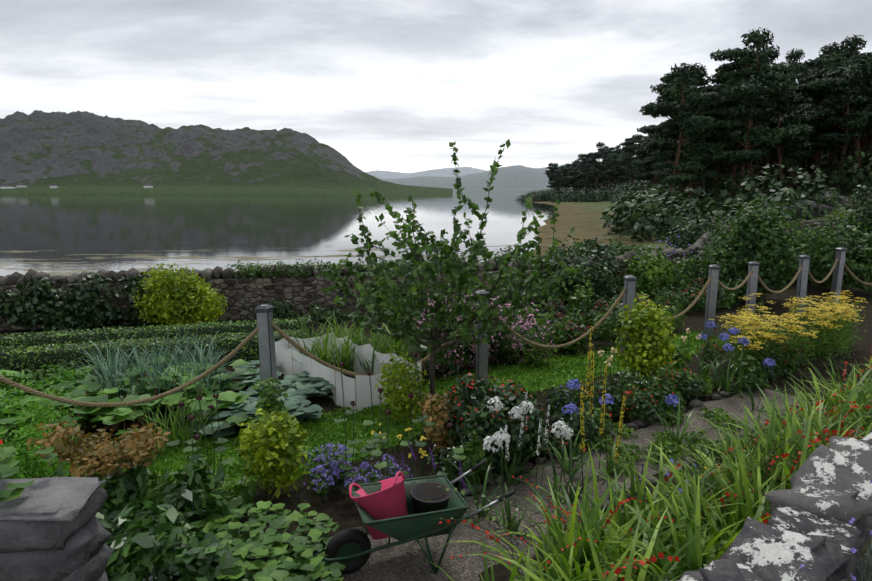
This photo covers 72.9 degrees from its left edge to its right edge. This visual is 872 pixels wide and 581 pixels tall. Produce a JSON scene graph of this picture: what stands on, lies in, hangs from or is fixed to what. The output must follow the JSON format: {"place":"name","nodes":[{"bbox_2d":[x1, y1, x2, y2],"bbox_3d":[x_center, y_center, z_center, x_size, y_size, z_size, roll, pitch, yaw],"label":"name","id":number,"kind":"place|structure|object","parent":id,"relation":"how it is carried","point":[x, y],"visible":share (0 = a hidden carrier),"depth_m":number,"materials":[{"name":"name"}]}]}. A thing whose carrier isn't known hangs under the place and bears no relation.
{"place":"outdoors","nodes":[
{"label":"outdoors","id":0,"kind":"place"},
{"bbox_2d":[0,477,114,580],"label":"stone pier","id":1,"kind":"structure","parent":0,"point":[52,529],"depth_m":2.25,"materials":[{"name":"stone"}]},
{"bbox_2d":[0,440,57,501],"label":"leaves","id":2,"kind":"object","parent":1,"relation":"on","point":[6,466],"depth_m":2.34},
{"bbox_2d":[0,110,452,196],"bbox_3d":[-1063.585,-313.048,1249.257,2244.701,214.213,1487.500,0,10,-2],"label":"hill","id":3,"kind":"structure","parent":0,"point":[79,152],"depth_m":1146.78,"materials":[{"name":"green plant"}]},
{"bbox_2d":[0,192,554,275],"bbox_3d":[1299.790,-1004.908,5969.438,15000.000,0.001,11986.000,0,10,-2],"label":"loch water","id":4,"kind":"structure","parent":0,"point":[60,234],"depth_m":98.27,"materials":[{"name":"black liquid"}]},
{"bbox_2d":[9,329,736,489],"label":"lawn","id":5,"kind":"structure","parent":0,"point":[342,434],"depth_m":7.65,"materials":[{"name":"green plant"}]},
{"bbox_2d":[475,290,488,382],"bbox_3d":[0.734,0.753,9.409,0.194,1.526,0.194,-3,10,-12],"label":"rope fence post","id":6,"kind":"object","parent":5,"relation":"on","point":[482,359],"visible":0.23,"depth_m":9.38,"materials":[{"name":"wood"}]},
{"bbox_2d":[620,275,636,354],"bbox_3d":[3.605,0.472,11.101,0.194,1.514,0.194,0,10,-3],"label":"rope fence post","id":7,"kind":"object","parent":5,"relation":"on","point":[630,286],"visible":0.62,"depth_m":10.96,"materials":[{"name":"wood"}]},
{"bbox_2d":[0,234,871,560],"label":"garden ground","id":8,"kind":"structure","parent":0,"point":[340,508],"depth_m":9.80,"materials":[{"name":"soil"}]},
{"bbox_2d":[0,364,99,478],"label":"leafy plants","id":9,"kind":"object","parent":8,"relation":"on","point":[30,458],"visible":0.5,"depth_m":7.06,"materials":[{"name":"green plant"}]},
{"bbox_2d":[0,271,186,331],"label":"ivy on sea wall","id":10,"kind":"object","parent":8,"relation":"on","point":[38,310],"visible":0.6,"depth_m":13.05,"materials":[{"name":"green plant"}]},
{"bbox_2d":[0,365,242,446],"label":"rhubarb stalks","id":11,"kind":"object","parent":8,"relation":"on","point":[112,427],"visible":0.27,"depth_m":7.67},
{"bbox_2d":[0,355,259,444],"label":"vegetable plants","id":12,"kind":"object","parent":8,"relation":"on","point":[106,415],"visible":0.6,"depth_m":7.96,"materials":[{"name":"plant"}]},
{"bbox_2d":[50,452,244,580],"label":"leafy shrub","id":13,"kind":"object","parent":8,"relation":"on","point":[142,550],"visible":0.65,"depth_m":4.34,"materials":[{"name":"green plant"}]},
{"bbox_2d":[0,329,309,377],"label":"box hedge","id":14,"kind":"object","parent":8,"relation":"on","point":[21,358],"visible":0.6,"depth_m":10.19,"materials":[{"name":"green"}]},
{"bbox_2d":[0,316,311,348],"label":"box hedge","id":15,"kind":"object","parent":8,"relation":"on","point":[32,339],"visible":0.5,"depth_m":11.26,"materials":[{"name":"green"}]},
{"bbox_2d":[64,320,249,407],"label":"leek plants","id":16,"kind":"object","parent":8,"relation":"on","point":[157,372],"visible":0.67,"depth_m":9.01,"materials":[{"name":"plant"}]},
{"bbox_2d":[26,390,460,477],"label":"bronze shrubs","id":17,"kind":"object","parent":8,"relation":"on","point":[438,432],"visible":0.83,"depth_m":5.23,"materials":[{"name":"plant"}]},
{"bbox_2d":[189,353,334,437],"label":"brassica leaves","id":18,"kind":"object","parent":8,"relation":"on","point":[296,402],"visible":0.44,"depth_m":8.28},
{"bbox_2d":[254,305,277,399],"bbox_3d":[-2.298,0.965,8.066,0.194,1.556,0.194,0,9,8],"label":"rope fence post","id":19,"kind":"object","parent":8,"relation":"on","point":[266,340],"visible":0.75,"depth_m":7.95,"materials":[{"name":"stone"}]},
{"bbox_2d":[0,257,871,407],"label":"fence ropes","id":20,"kind":"object","parent":19,"relation":"attached to","point":[166,393],"visible":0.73,"depth_m":8.26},
{"bbox_2d":[192,497,344,580],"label":"leafy ground cover","id":21,"kind":"object","parent":8,"relation":"on","point":[310,565],"visible":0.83,"depth_m":4.66,"materials":[{"name":"green plant"}]},
{"bbox_2d":[117,308,454,454],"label":"leafy plants","id":22,"kind":"object","parent":8,"relation":"on","point":[359,339],"visible":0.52,"depth_m":9.91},
{"bbox_2d":[288,332,421,409],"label":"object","id":23,"kind":"object","parent":8,"relation":"on","point":[355,373],"visible":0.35,"depth_m":8.60,"materials":[{"name":"plant"}]},
{"bbox_2d":[275,332,421,411],"bbox_3d":[-1.517,1.223,9.497,1.184,0.569,2.707,-8,12,-39],"label":"raised planter","id":24,"kind":"object","parent":23,"relation":"attached to","point":[314,368],"visible":0.54,"depth_m":9.29,"materials":[{"name":"wood"}]},
{"bbox_2d":[130,262,676,500],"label":"golden shrubs","id":25,"kind":"object","parent":8,"relation":"on","point":[190,291],"visible":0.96,"depth_m":9.12,"materials":[{"name":"yellow plant"}]},
{"bbox_2d":[58,324,771,529],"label":"flower stalks","id":26,"kind":"object","parent":8,"relation":"on","point":[411,458],"visible":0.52,"depth_m":5.97,"materials":[{"name":"green"}]},
{"bbox_2d":[178,353,459,439],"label":"flowers","id":27,"kind":"object","parent":26,"relation":"attached to","point":[197,436],"visible":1,"depth_m":5.70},
{"bbox_2d":[393,441,643,491],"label":"stems","id":28,"kind":"object","parent":26,"relation":"attached to","point":[432,458],"visible":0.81,"depth_m":5.54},
{"bbox_2d":[505,392,549,460],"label":"white flower spikes","id":29,"kind":"object","parent":26,"relation":"attached to","point":[522,425],"visible":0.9,"depth_m":6.01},
{"bbox_2d":[483,396,573,452],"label":"white flowers","id":30,"kind":"object","parent":26,"relation":"on","point":[503,435],"visible":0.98,"depth_m":5.73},
{"bbox_2d":[580,326,625,462],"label":"yellow flower spikes","id":31,"kind":"object","parent":26,"relation":"on","point":[602,414],"visible":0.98,"depth_m":6.15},
{"bbox_2d":[598,328,700,366],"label":"flowers","id":32,"kind":"object","parent":26,"relation":"on","point":[615,350],"visible":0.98,"depth_m":7.97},
{"bbox_2d":[562,321,776,414],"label":"agapanthus flowers","id":33,"kind":"object","parent":26,"relation":"attached to","point":[674,399],"visible":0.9,"depth_m":7.07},
{"bbox_2d":[0,219,869,329],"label":"sea wall","id":34,"kind":"structure","parent":8,"relation":"on","point":[244,296],"depth_m":14.26,"materials":[{"name":"stone"}]},
{"bbox_2d":[0,219,734,285],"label":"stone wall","id":35,"kind":"structure","parent":34,"relation":"on","point":[17,278],"depth_m":14.12,"materials":[{"name":"stone"}]},
{"bbox_2d":[224,253,565,280],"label":"shrubs","id":36,"kind":"object","parent":34,"relation":"on","point":[258,267],"depth_m":14.40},
{"bbox_2d":[18,193,871,580],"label":"green shrubs","id":37,"kind":"object","parent":8,"relation":"on","point":[764,239],"visible":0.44,"depth_m":13.58,"materials":[{"name":"green plant"}]},
{"bbox_2d":[317,138,592,403],"bbox_3d":[0.175,-0.276,8.500,3.986,3.865,2.478,0,10,-2],"label":"apple tree","id":38,"kind":"object","parent":8,"relation":"on","point":[477,248],"depth_m":8.26,"materials":[{"name":"plant"}]},
{"bbox_2d":[72,226,866,518],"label":"green shrubs","id":39,"kind":"object","parent":8,"relation":"on","point":[648,274],"visible":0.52,"depth_m":9.79,"materials":[{"name":"green plant"}]},
{"bbox_2d":[545,299,610,340],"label":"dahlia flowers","id":40,"kind":"object","parent":39,"relation":"on","point":[579,328],"visible":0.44,"depth_m":11.71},
{"bbox_2d":[711,290,867,349],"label":"yellow flowers","id":41,"kind":"object","parent":39,"relation":"on","point":[793,327],"visible":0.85,"depth_m":10.31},
{"bbox_2d":[413,290,553,376],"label":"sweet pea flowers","id":42,"kind":"object","parent":8,"relation":"on","point":[493,340],"visible":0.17,"depth_m":10.24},
{"bbox_2d":[209,182,871,580],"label":"shrubs","id":43,"kind":"object","parent":8,"relation":"on","point":[477,394],"visible":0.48,"depth_m":8.57,"materials":[{"name":"green plant"}]},
{"bbox_2d":[450,279,808,451],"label":"red flowers","id":44,"kind":"object","parent":43,"relation":"on","point":[526,428],"visible":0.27,"depth_m":6.98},
{"bbox_2d":[371,423,719,478],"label":"flowers","id":45,"kind":"object","parent":8,"relation":"on","point":[422,452],"visible":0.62,"depth_m":5.96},
{"bbox_2d":[291,385,812,580],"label":"path edging stones","id":46,"kind":"object","parent":8,"relation":"on","point":[636,424],"visible":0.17,"depth_m":6.59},
{"bbox_2d":[301,236,803,489],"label":"blue flowers","id":47,"kind":"object","parent":8,"relation":"on","point":[366,465],"visible":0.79,"depth_m":6.01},
{"bbox_2d":[447,352,796,539],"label":"strappy-leaved plants","id":48,"kind":"object","parent":8,"relation":"on","point":[725,383],"visible":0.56,"depth_m":6.30,"materials":[{"name":"plant"}]},
{"bbox_2d":[703,265,720,335],"bbox_3d":[5.839,0.223,12.518,0.194,1.533,0.194,2,9,9],"label":"rope fence post","id":49,"kind":"object","parent":8,"relation":"on","point":[711,298],"visible":0.79,"depth_m":12.44,"materials":[{"name":"wood"}]},
{"bbox_2d":[745,262,759,326],"bbox_3d":[7.136,0.097,13.365,0.194,1.499,0.194,1,9,9],"label":"rope fence post","id":50,"kind":"object","parent":8,"relation":"on","point":[752,281],"visible":0.81,"depth_m":13.27,"materials":[{"name":"wood"}]},
{"bbox_2d":[794,255,810,313],"bbox_3d":[9.067,-0.125,14.631,0.194,1.513,0.194,-1,11,4],"label":"rope fence post","id":51,"kind":"object","parent":8,"relation":"on","point":[802,282],"visible":0.83,"depth_m":14.54,"materials":[{"name":"wood"}]},
{"bbox_2d":[829,248,846,302],"bbox_3d":[10.861,-0.378,15.974,0.194,1.563,0.194,-1,11,-10],"label":"rope fence post","id":52,"kind":"object","parent":8,"relation":"on","point":[837,277],"visible":0.81,"depth_m":15.90,"materials":[{"name":"wood"}]},
{"bbox_2d":[0,0,871,172],"label":"sky","id":53,"kind":"structure","parent":0,"point":[388,85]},
{"bbox_2d":[143,279,740,580],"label":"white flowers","id":54,"kind":"object","parent":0,"point":[151,577],"visible":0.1,"depth_m":6.08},
{"bbox_2d":[365,166,564,178],"bbox_3d":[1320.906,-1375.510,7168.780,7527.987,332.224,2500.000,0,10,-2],"label":"distant hill","id":55,"kind":"structure","parent":0,"point":[445,172],"depth_m":7198.74,"materials":[{"name":"grey plant"}]},
{"bbox_2d":[378,165,584,191],"bbox_3d":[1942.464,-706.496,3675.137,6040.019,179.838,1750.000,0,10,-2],"label":"hill","id":56,"kind":"structure","parent":0,"point":[518,178],"depth_m":3435.77,"materials":[{"name":"grey plant"}]},
{"bbox_2d":[289,387,812,580],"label":"gravel path","id":57,"kind":"structure","parent":0,"point":[407,561],"depth_m":5.57,"materials":[{"name":"gravel"}]},
{"bbox_2d":[314,459,515,573],"bbox_3d":[-0.210,1.871,4.932,1.631,0.816,0.629,-3,10,-19],"label":"wheelbarrow","id":58,"kind":"object","parent":57,"relation":"on","point":[401,509],"visible":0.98,"depth_m":4.76,"materials":[{"name":"green"}]},
{"bbox_2d":[478,405,810,580],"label":"planted bank","id":59,"kind":"structure","parent":0,"point":[502,572],"depth_m":4.93,"materials":[{"name":"plant"}]},
{"bbox_2d":[427,347,871,580],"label":"crocosmia","id":60,"kind":"object","parent":59,"relation":"on","point":[692,542],"depth_m":4.37,"materials":[{"name":"plant"}]},
{"bbox_2d":[439,369,871,580],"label":"flowers","id":61,"kind":"object","parent":60,"relation":"attached to","point":[671,575],"visible":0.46,"depth_m":4.66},
{"bbox_2d":[530,142,871,259],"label":"peninsula terrain","id":62,"kind":"structure","parent":0,"point":[583,218],"depth_m":91.65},
{"bbox_2d":[545,163,558,191],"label":"pine","id":63,"kind":"object","parent":62,"relation":"on","point":[551,171],"visible":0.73,"depth_m":314.79,"materials":[{"name":"green plant"}]},
{"bbox_2d":[548,165,566,191],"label":"pine","id":64,"kind":"object","parent":62,"relation":"on","point":[561,167],"visible":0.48,"depth_m":301.61,"materials":[{"name":"green plant"}]},
{"bbox_2d":[558,163,574,188],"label":"pine","id":65,"kind":"object","parent":62,"relation":"on","point":[565,169],"visible":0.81,"depth_m":297.81,"materials":[{"name":"green plant"}]},
{"bbox_2d":[565,168,581,188],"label":"pine","id":66,"kind":"object","parent":62,"relation":"on","point":[573,172],"visible":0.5,"depth_m":294.30,"materials":[{"name":"green plant"}]},
{"bbox_2d":[565,162,588,187],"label":"pine","id":67,"kind":"object","parent":62,"relation":"on","point":[581,166],"visible":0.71,"depth_m":280.13,"materials":[{"name":"green plant"}]},
{"bbox_2d":[578,163,592,190],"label":"pine","id":68,"kind":"object","parent":62,"relation":"on","point":[586,168],"visible":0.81,"depth_m":274.13,"materials":[{"name":"green plant"}]},
{"bbox_2d":[576,152,597,188],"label":"pine","id":69,"kind":"object","parent":62,"relation":"on","point":[584,156],"visible":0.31,"depth_m":279.83,"materials":[{"name":"green plant"}]},
{"bbox_2d":[584,167,601,187],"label":"pine","id":70,"kind":"object","parent":62,"relation":"on","point":[594,176],"visible":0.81,"depth_m":271.40,"materials":[{"name":"green plant"}]},
{"bbox_2d":[586,142,609,190],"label":"pine","id":71,"kind":"object","parent":62,"relation":"on","point":[601,151],"visible":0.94,"depth_m":264.02,"materials":[{"name":"green plant"}]},
{"bbox_2d":[598,145,615,163],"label":"pine","id":72,"kind":"object","parent":62,"relation":"on","point":[612,149],"visible":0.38,"depth_m":299.75,"materials":[{"name":"green plant"}]},
{"bbox_2d":[601,156,617,186],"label":"pine","id":73,"kind":"object","parent":62,"relation":"on","point":[609,162],"visible":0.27,"depth_m":262.15,"materials":[{"name":"green plant"}]},
{"bbox_2d":[604,147,626,187],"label":"pine","id":74,"kind":"object","parent":62,"relation":"on","point":[616,166],"visible":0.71,"depth_m":249.42,"materials":[{"name":"green plant"}]},
{"bbox_2d":[616,148,637,182],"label":"pine","id":75,"kind":"object","parent":62,"relation":"on","point":[620,156],"visible":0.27,"depth_m":242.52,"materials":[{"name":"green plant"}]},
{"bbox_2d":[614,133,642,181],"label":"pine","id":76,"kind":"object","parent":62,"relation":"on","point":[628,145],"visible":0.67,"depth_m":232.18,"materials":[{"name":"green plant"}]},
{"bbox_2d":[630,160,643,183],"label":"pine","id":77,"kind":"object","parent":62,"relation":"on","point":[634,165],"visible":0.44,"depth_m":216.21,"materials":[{"name":"green plant"}]},
{"bbox_2d":[626,160,647,183],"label":"pine","id":78,"kind":"object","parent":62,"relation":"on","point":[630,174],"visible":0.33,"depth_m":230.74,"materials":[{"name":"green plant"}]},
{"bbox_2d":[635,153,653,179],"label":"pine","id":79,"kind":"object","parent":62,"relation":"on","point":[640,157],"visible":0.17,"depth_m":178.57,"materials":[{"name":"green plant"}]},
{"bbox_2d":[639,157,661,183],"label":"pine","id":80,"kind":"object","parent":62,"relation":"on","point":[645,162],"visible":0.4,"depth_m":167.17,"materials":[{"name":"green plant"}]},
{"bbox_2d":[639,163,661,184],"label":"pine","id":81,"kind":"object","parent":62,"relation":"on","point":[648,175],"visible":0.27,"depth_m":165.67,"materials":[{"name":"green plant"}]},
{"bbox_2d":[649,134,677,179],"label":"pine","id":82,"kind":"object","parent":62,"relation":"on","point":[660,175],"visible":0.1,"depth_m":105.90,"materials":[{"name":"green plant"}]},
{"bbox_2d":[637,62,710,200],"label":"pine","id":83,"kind":"object","parent":62,"relation":"on","point":[668,129],"visible":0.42,"depth_m":87.29,"materials":[{"name":"green plant"}]},
{"bbox_2d":[632,102,720,174],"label":"pine","id":84,"kind":"object","parent":62,"relation":"on","point":[642,152],"visible":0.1,"depth_m":95.84,"materials":[{"name":"green plant"}]},
{"bbox_2d":[639,63,727,216],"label":"pine","id":85,"kind":"object","parent":62,"relation":"on","point":[695,127],"visible":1,"depth_m":78.70,"materials":[{"name":"green plant"}]},
{"bbox_2d":[516,134,871,242],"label":"wood edge scrub","id":86,"kind":"object","parent":62,"relation":"on","point":[643,208],"visible":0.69,"depth_m":71.87,"materials":[{"name":"plant"}]},
{"bbox_2d":[660,139,728,203],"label":"pine","id":87,"kind":"object","parent":62,"relation":"on","point":[696,148],"visible":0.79,"depth_m":79.82,"materials":[{"name":"green plant"}]},
{"bbox_2d":[670,98,737,202],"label":"pine","id":88,"kind":"object","parent":62,"relation":"on","point":[710,111],"visible":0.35,"depth_m":81.30,"materials":[{"name":"green plant"}]},
{"bbox_2d":[701,96,742,206],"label":"pine","id":89,"kind":"object","parent":62,"relation":"on","point":[719,162],"visible":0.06,"depth_m":90.65,"materials":[{"name":"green plant"}]},
{"bbox_2d":[610,191,849,220],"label":"shrubs","id":90,"kind":"object","parent":62,"relation":"on","point":[821,207],"visible":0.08,"depth_m":66.88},
{"bbox_2d":[699,56,774,210],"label":"pine","id":91,"kind":"object","parent":62,"relation":"on","point":[727,75],"visible":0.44,"depth_m":82.40,"materials":[{"name":"green plant"}]},
{"bbox_2d":[713,75,799,199],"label":"pine","id":92,"kind":"object","parent":62,"relation":"on","point":[746,97],"visible":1,"depth_m":77.51,"materials":[{"name":"green plant"}]},
{"bbox_2d":[708,27,804,193],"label":"pine","id":93,"kind":"object","parent":62,"relation":"on","point":[776,75],"visible":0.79,"depth_m":79.46,"materials":[{"name":"green plant"}]},
{"bbox_2d":[752,44,796,178],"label":"pine","id":94,"kind":"object","parent":62,"relation":"on","point":[767,54],"visible":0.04,"depth_m":94.38,"materials":[{"name":"green plant"}]},
{"bbox_2d":[741,107,812,193],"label":"pine","id":95,"kind":"object","parent":62,"relation":"on","point":[773,124],"visible":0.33,"depth_m":86.99,"materials":[{"name":"green plant"}]},
{"bbox_2d":[753,89,814,197],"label":"pine","id":96,"kind":"object","parent":62,"relation":"on","point":[789,102],"visible":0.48,"depth_m":80.89,"materials":[{"name":"green plant"}]},
{"bbox_2d":[784,48,810,178],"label":"pine","id":97,"kind":"object","parent":62,"relation":"on","point":[795,56],"visible":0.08,"depth_m":118.67,"materials":[{"name":"green plant"}]},
{"bbox_2d":[767,92,835,186],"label":"pine","id":98,"kind":"object","parent":62,"relation":"on","point":[812,112],"visible":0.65,"depth_m":86.12,"materials":[{"name":"green plant"}]},
{"bbox_2d":[770,116,839,187],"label":"pine","id":99,"kind":"object","parent":62,"relation":"on","point":[812,137],"visible":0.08,"depth_m":94.18,"materials":[{"name":"green plant"}]},
{"bbox_2d":[792,67,826,189],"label":"pine","id":100,"kind":"object","parent":62,"relation":"on","point":[808,76],"visible":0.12,"depth_m":96.04,"materials":[{"name":"green plant"}]},
{"bbox_2d":[796,42,845,166],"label":"pine","id":101,"kind":"object","parent":62,"relation":"on","point":[827,49],"visible":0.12,"depth_m":99.57,"materials":[{"name":"green plant"}]},
{"bbox_2d":[780,52,871,185],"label":"pine","id":102,"kind":"object","parent":62,"relation":"on","point":[832,62],"visible":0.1,"depth_m":92.48,"materials":[{"name":"green plant"}]},
{"bbox_2d":[802,92,858,180],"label":"pine","id":103,"kind":"object","parent":62,"relation":"on","point":[831,155],"visible":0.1,"depth_m":95.35,"materials":[{"name":"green plant"}]},
{"bbox_2d":[807,53,871,182],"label":"pine","id":104,"kind":"object","parent":62,"relation":"on","point":[861,63],"visible":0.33,"depth_m":86.63,"materials":[{"name":"green plant"}]},
{"bbox_2d":[809,68,871,189],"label":"pine","id":105,"kind":"object","parent":62,"relation":"on","point":[842,89],"visible":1,"depth_m":82.63,"materials":[{"name":"green plant"}]},
{"bbox_2d":[820,34,870,171],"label":"pine","id":106,"kind":"object","parent":62,"relation":"on","point":[852,44],"visible":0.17,"depth_m":97.27,"materials":[{"name":"green plant"}]},
{"bbox_2d":[828,86,871,178],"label":"pine","id":107,"kind":"object","parent":62,"relation":"on","point":[866,92],"visible":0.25,"depth_m":86.94,"materials":[{"name":"green plant"}]},
{"bbox_2d":[859,79,871,172],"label":"pine","id":108,"kind":"object","parent":62,"relation":"on","point":[869,138],"depth_m":92.59,"materials":[{"name":"green plant"}]},
{"bbox_2d":[679,430,871,580],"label":"stone wall","id":109,"kind":"structure","parent":0,"point":[821,503],"depth_m":2.23,"materials":[{"name":"stone"}]},
{"bbox_2d":[801,494,871,580],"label":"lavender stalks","id":110,"kind":"object","parent":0,"point":[860,560],"visible":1,"depth_m":2.04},
{"bbox_2d":[799,480,871,579],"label":"flowers","id":111,"kind":"object","parent":110,"relation":"attached to","point":[852,550],"visible":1,"depth_m":1.93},
{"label":"drystone wall","id":112,"kind":"object","parent":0,"visible":0},
{"label":"soil strip at the foot of the wall","id":113,"kind":"object","parent":112,"relation":"on","visible":0},
{"bbox_2d":[841,516,871,580],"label":"lavender foliage","id":114,"kind":"object","parent":113,"relation":"on","point":[859,577],"visible":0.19,"depth_m":2.29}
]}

